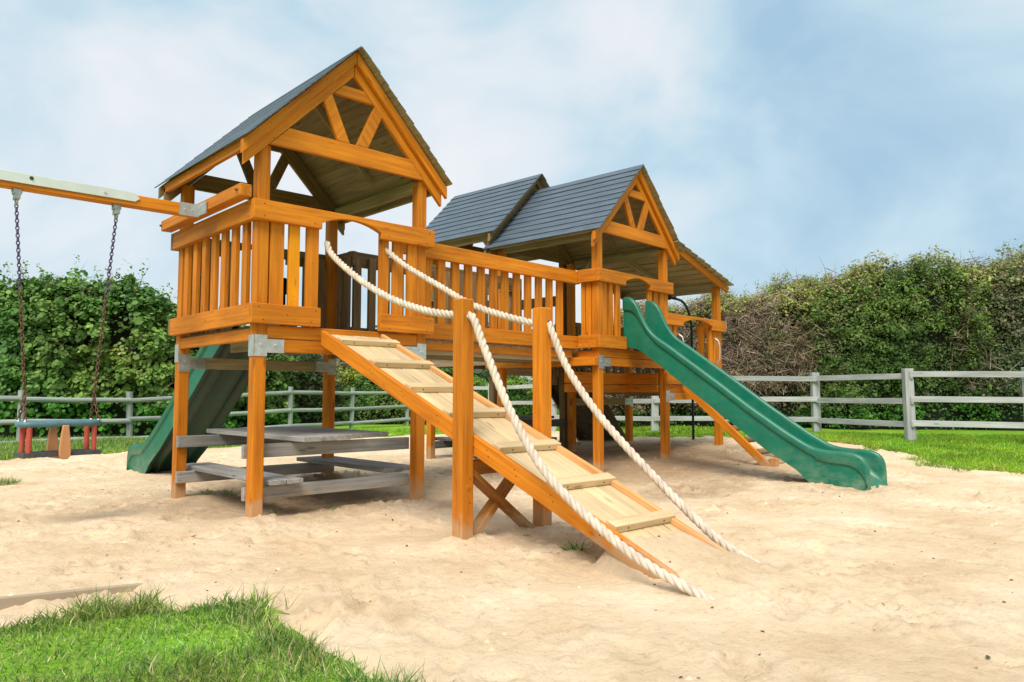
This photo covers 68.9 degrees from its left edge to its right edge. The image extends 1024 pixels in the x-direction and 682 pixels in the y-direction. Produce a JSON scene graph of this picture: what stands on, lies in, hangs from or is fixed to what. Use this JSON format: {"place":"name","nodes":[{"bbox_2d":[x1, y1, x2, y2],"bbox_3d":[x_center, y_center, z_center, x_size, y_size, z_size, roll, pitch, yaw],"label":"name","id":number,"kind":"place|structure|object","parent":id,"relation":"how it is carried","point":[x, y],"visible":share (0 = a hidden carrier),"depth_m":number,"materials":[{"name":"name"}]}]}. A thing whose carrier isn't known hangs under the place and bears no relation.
{"place":"outdoors","nodes":[
{"label":"outdoors","id":0,"kind":"place"},
{"bbox_2d":[0,434,246,458],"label":"verge grass","id":1,"kind":"structure","parent":0,"point":[105,445],"depth_m":13.75,"materials":[{"name":"green plant"}]},
{"bbox_2d":[0,591,391,681],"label":"lawn grass","id":2,"kind":"structure","parent":0,"point":[248,655],"depth_m":2.85,"materials":[{"name":"green plant"}]},
{"bbox_2d":[310,354,357,387],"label":"bush","id":3,"kind":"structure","parent":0,"point":[344,365],"depth_m":29.32,"materials":[{"name":"green plant"}]},
{"bbox_2d":[0,431,1023,681],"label":"sand","id":4,"kind":"structure","parent":0,"point":[612,619],"depth_m":4.24,"materials":[{"name":"beige sand"}]},
{"bbox_2d":[0,475,25,485],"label":"grass tuft","id":5,"kind":"object","parent":4,"relation":"on","point":[7,482],"visible":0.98,"depth_m":8.33,"materials":[{"name":"green plant"}]},
{"bbox_2d":[0,583,142,609],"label":"timber edging","id":6,"kind":"object","parent":4,"relation":"on","point":[11,601],"visible":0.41,"depth_m":3.65,"materials":[{"name":"grey wood"}]},
{"bbox_2d":[126,278,286,473],"bbox_3d":[-3.739,0.517,8.935,0.620,2.302,3.021,4,-6,-45],"label":"slide","id":7,"kind":"object","parent":4,"relation":"on","point":[214,396],"visible":0.46,"depth_m":8.80,"materials":[{"name":"green plastic"}]},
{"bbox_2d":[201,487,214,494],"bbox_3d":[-3.013,1.482,7.410,0.164,0.098,0.131,4,-6,-43],"label":"grass tuft","id":8,"kind":"object","parent":4,"relation":"on","point":[206,492],"visible":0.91,"depth_m":7.41,"materials":[{"name":"green plant"}]},
{"bbox_2d":[216,486,237,495],"bbox_3d":[-2.832,1.498,7.471,0.244,0.100,0.217,4,-6,-43],"label":"grass tuft","id":9,"kind":"object","parent":4,"relation":"on","point":[229,493],"visible":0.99,"depth_m":7.47,"materials":[{"name":"green plant"}]},
{"bbox_2d":[154,46,452,517],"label":"play tower","id":10,"kind":"structure","parent":4,"relation":"on","point":[344,138],"depth_m":6.90,"materials":[{"name":"orange wood"}]},
{"bbox_2d":[0,169,206,219],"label":"swing frame","id":11,"kind":"object","parent":10,"relation":"attached to","point":[18,184],"visible":1,"depth_m":5.99,"materials":[{"name":"orange wood"}]},
{"bbox_2d":[13,204,117,458],"bbox_3d":[-3.510,-0.062,5.833,0.252,1.944,0.707,-3,-5,37],"label":"cradle swing","id":12,"kind":"object","parent":11,"relation":"hanging from","point":[65,451],"visible":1,"depth_m":5.70,"materials":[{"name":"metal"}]},
{"bbox_2d":[175,426,409,500],"bbox_3d":[-2.081,1.125,7.239,1.819,0.508,2.162,4,-6,-43],"label":"picnic table","id":13,"kind":"object","parent":10,"relation":"attached to","point":[278,482],"visible":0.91,"depth_m":6.92,"materials":[{"name":"grey wood"}]},
{"bbox_2d":[348,243,579,363],"bbox_3d":[-0.502,-0.319,8.960,1.069,1.276,2.939,-4,-6,43],"label":"footbridge","id":14,"kind":"object","parent":10,"relation":"attached to","point":[503,342],"visible":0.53,"depth_m":8.61,"materials":[{"name":"orange wood"}]},
{"bbox_2d":[426,174,567,458],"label":"play tower","id":15,"kind":"structure","parent":4,"relation":"on","point":[467,221],"depth_m":11.54,"materials":[{"name":"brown wood"}]},
{"bbox_2d":[433,415,567,448],"bbox_3d":[-0.143,1.429,11.759,1.870,0.508,1.877,-4,-6,43],"label":"picnic table","id":16,"kind":"object","parent":15,"relation":"attached to","point":[443,442],"visible":0.2,"depth_m":11.61,"materials":[{"name":"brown wood"}]},
{"bbox_2d":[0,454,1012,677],"bbox_3d":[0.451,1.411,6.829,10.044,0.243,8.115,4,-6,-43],"label":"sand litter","id":17,"kind":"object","parent":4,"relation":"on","point":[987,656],"visible":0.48,"depth_m":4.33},
{"bbox_2d":[321,298,728,578],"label":"climbing ramp","id":18,"kind":"structure","parent":4,"relation":"on","point":[463,415],"depth_m":5.03,"materials":[{"name":"orange wood"}]},
{"bbox_2d":[324,241,714,599],"bbox_3d":[-0.306,0.232,5.038,0.116,2.425,3.907,4,-6,-44],"label":"rope handrail","id":19,"kind":"object","parent":18,"relation":"attached to","point":[646,564],"visible":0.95,"depth_m":4.51,"materials":[{"name":"beige fabric"}]},
{"bbox_2d":[385,247,761,563],"bbox_3d":[0.190,0.257,5.640,3.711,2.434,0.128,-4,-6,43],"label":"rope handrail","id":20,"kind":"object","parent":18,"relation":"attached to","point":[683,507],"visible":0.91,"depth_m":5.19,"materials":[{"name":"beige fabric"}]},
{"bbox_2d":[559,536,590,551],"bbox_3d":[0.391,1.284,4.732,0.269,0.125,0.300,0,-4,-7],"label":"grass tuft","id":21,"kind":"object","parent":4,"relation":"on","point":[577,546],"visible":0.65,"depth_m":4.70,"materials":[{"name":"green plant"}]},
{"bbox_2d":[483,164,683,471],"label":"play tower","id":22,"kind":"structure","parent":4,"relation":"on","point":[595,217],"depth_m":10.32,"materials":[{"name":"orange wood"}]},
{"bbox_2d":[551,368,624,440],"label":"climbing wall","id":23,"kind":"structure","parent":4,"relation":"on","point":[584,422],"depth_m":13.36,"materials":[{"name":"brown wood"}]},
{"bbox_2d":[564,240,733,444],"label":"play platform","id":24,"kind":"structure","parent":4,"relation":"on","point":[690,273],"depth_m":11.77,"materials":[{"name":"orange wood"}]},
{"bbox_2d":[668,295,694,439],"bbox_3d":[2.811,0.661,12.346,0.087,2.804,0.741,-4,-6,43],"label":"fireman pole","id":25,"kind":"object","parent":4,"relation":"on","point":[670,297],"visible":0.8,"depth_m":12.55,"materials":[{"name":"black metal"}]},
{"bbox_2d":[682,386,784,466],"bbox_3d":[3.295,1.329,10.703,1.391,1.436,0.905,-4,-6,43],"label":"log ladder","id":26,"kind":"object","parent":4,"relation":"on","point":[738,438],"visible":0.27,"depth_m":10.29,"materials":[{"name":"orange wood"}]},
{"bbox_2d":[622,297,887,490],"bbox_3d":[2.810,0.508,9.072,3.021,2.302,0.620,-4,-5,41],"label":"slide","id":27,"kind":"object","parent":4,"relation":"on","point":[808,456],"visible":0.99,"depth_m":8.87,"materials":[{"name":"green plastic"}]},
{"bbox_2d":[623,431,1023,474],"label":"edge grass","id":28,"kind":"structure","parent":4,"relation":"on","point":[873,447],"depth_m":10.13,"materials":[{"name":"green plant"}]},
{"bbox_2d":[0,424,1023,681],"bbox_3d":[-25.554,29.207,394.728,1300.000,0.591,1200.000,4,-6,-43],"label":"lawn","id":29,"kind":"structure","parent":0,"point":[170,638],"depth_m":2.98,"materials":[{"name":"green plant"}]},
{"bbox_2d":[0,254,304,437],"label":"hazel hedge","id":30,"kind":"object","parent":29,"relation":"on","point":[62,318],"visible":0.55,"depth_m":17.27,"materials":[{"name":"green plant"}]},
{"bbox_2d":[0,387,409,442],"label":"rail fence","id":31,"kind":"object","parent":29,"relation":"on","point":[129,400],"visible":0.5,"depth_m":17.88,"materials":[{"name":"grey wood"}]},
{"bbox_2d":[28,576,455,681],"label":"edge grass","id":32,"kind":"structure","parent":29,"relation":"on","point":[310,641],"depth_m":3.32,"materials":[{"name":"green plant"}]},
{"bbox_2d":[292,354,346,425],"bbox_3d":[-6.645,1.349,22.883,3.168,2.650,2.500,4,-6,-43],"label":"bramble bush","id":33,"kind":"object","parent":29,"relation":"on","point":[312,381],"visible":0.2,"depth_m":22.64,"materials":[{"name":"green plant"}]},
{"bbox_2d":[336,364,425,423],"bbox_3d":[-4.053,1.580,24.864,4.611,2.404,1.849,1,-4,-8],"label":"flowering shrub","id":34,"kind":"object","parent":29,"relation":"on","point":[359,381],"visible":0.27,"depth_m":24.44,"materials":[{"name":"green plant"}]},
{"bbox_2d":[285,323,580,383],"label":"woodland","id":35,"kind":"object","parent":29,"relation":"on","point":[484,373],"visible":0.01,"depth_m":95.69,"materials":[{"name":"green plant"}]},
{"bbox_2d":[426,359,474,381],"bbox_3d":[-4.189,1.926,35.183,7.222,3.238,2.919,4,-6,-43],"label":"background bush","id":36,"kind":"object","parent":29,"relation":"on","point":[449,371],"visible":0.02,"depth_m":35.14,"materials":[{"name":"green plant"}]},
{"bbox_2d":[473,373,557,414],"bbox_3d":[0.246,1.794,24.046,6.626,1.879,1.567,-3,-5,31],"label":"clipped hedge","id":37,"kind":"object","parent":29,"relation":"on","point":[525,394],"visible":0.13,"depth_m":23.80,"materials":[{"name":"green plant"}]},
{"bbox_2d":[580,259,873,427],"bbox_3d":[5.106,0.088,17.079,7.882,3.940,3.565,-1,-4,10],"label":"bramble hedge","id":38,"kind":"object","parent":29,"relation":"on","point":[756,339],"visible":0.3,"depth_m":16.19,"materials":[{"name":"green plant"}]},
{"bbox_2d":[473,367,1023,440],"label":"board fence","id":39,"kind":"object","parent":29,"relation":"on","point":[910,422],"visible":0.46,"depth_m":12.72,"materials":[{"name":"grey wood"}]},
{"bbox_2d":[785,244,1023,430],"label":"hawthorn hedge","id":40,"kind":"object","parent":29,"relation":"on","point":[909,317],"visible":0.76,"depth_m":15.30,"materials":[{"name":"green plant"}]},
{"bbox_2d":[808,430,1023,471],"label":"verge grass","id":41,"kind":"structure","parent":29,"relation":"on","point":[1008,444],"depth_m":11.42,"materials":[{"name":"green plant"}]},
{"bbox_2d":[947,238,1023,430],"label":"blackthorn hedge","id":42,"kind":"object","parent":29,"relation":"on","point":[1009,295],"visible":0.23,"depth_m":14.96,"materials":[{"name":"green plant"}]},
{"bbox_2d":[0,0,1023,331],"label":"sky","id":43,"kind":"structure","parent":0,"point":[770,136],"materials":[{"name":"blue"}]},
{"bbox_2d":[351,424,818,436],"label":"verge grass","id":44,"kind":"structure","parent":0,"point":[675,429],"depth_m":15.63,"materials":[{"name":"green plant"}]}
]}

